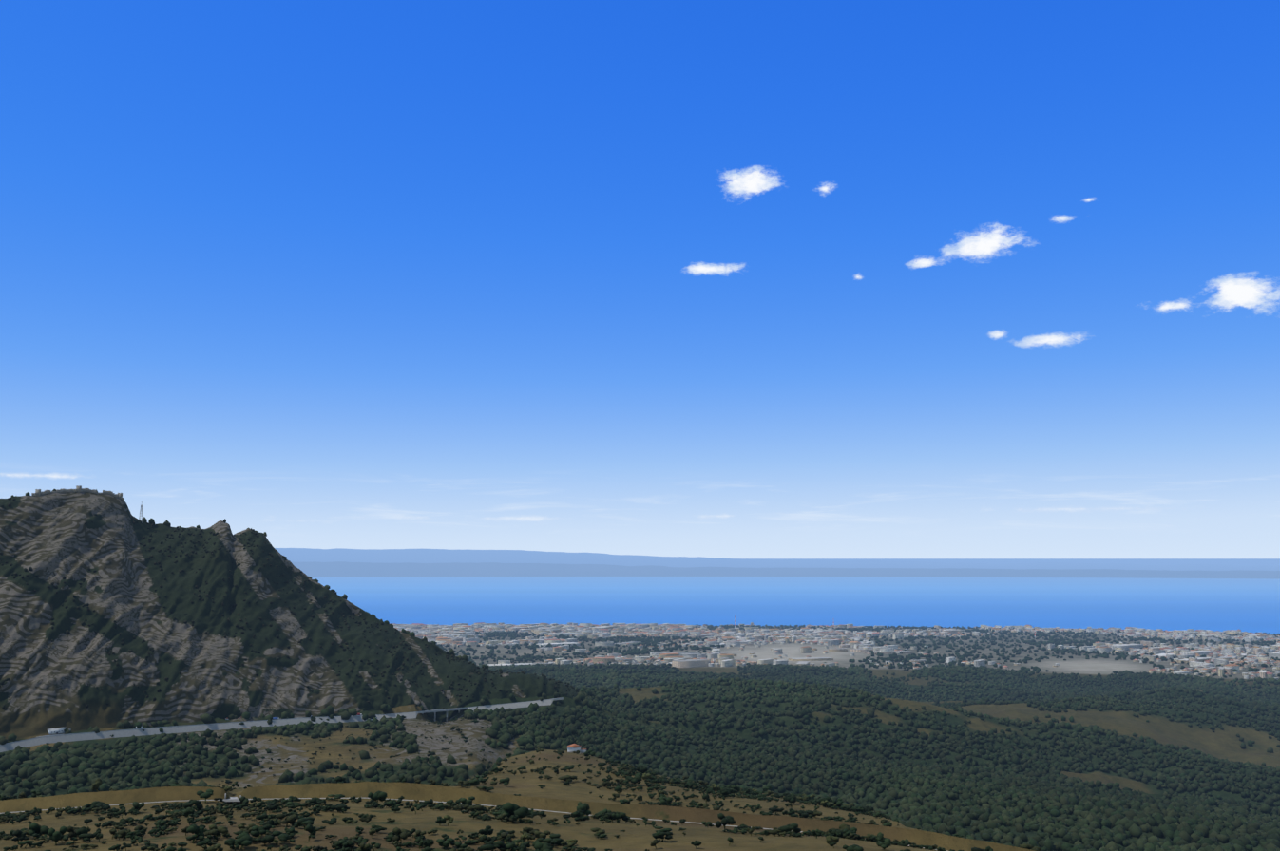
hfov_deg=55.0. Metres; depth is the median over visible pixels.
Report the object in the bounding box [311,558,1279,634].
sea
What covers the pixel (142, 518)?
summit mast
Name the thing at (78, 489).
summit fort wall
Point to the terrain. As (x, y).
(63, 675)
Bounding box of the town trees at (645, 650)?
[425,624,1279,678]
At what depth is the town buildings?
6050.13 m
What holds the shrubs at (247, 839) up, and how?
on the terrain
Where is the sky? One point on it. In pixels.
(690, 278)
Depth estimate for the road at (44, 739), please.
1904.60 m
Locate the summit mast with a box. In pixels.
[138,500,143,522]
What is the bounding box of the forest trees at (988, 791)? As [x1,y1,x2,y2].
[0,488,1279,850]
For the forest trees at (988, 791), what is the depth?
2176.26 m
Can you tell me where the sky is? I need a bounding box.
[0,0,1279,558]
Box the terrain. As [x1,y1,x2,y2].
[0,492,1279,850]
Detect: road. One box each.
[0,697,563,752]
[0,793,946,850]
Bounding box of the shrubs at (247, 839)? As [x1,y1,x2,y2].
[0,715,1041,850]
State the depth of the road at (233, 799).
746.37 m
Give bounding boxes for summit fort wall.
[31,485,124,501]
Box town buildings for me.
[389,622,1279,680]

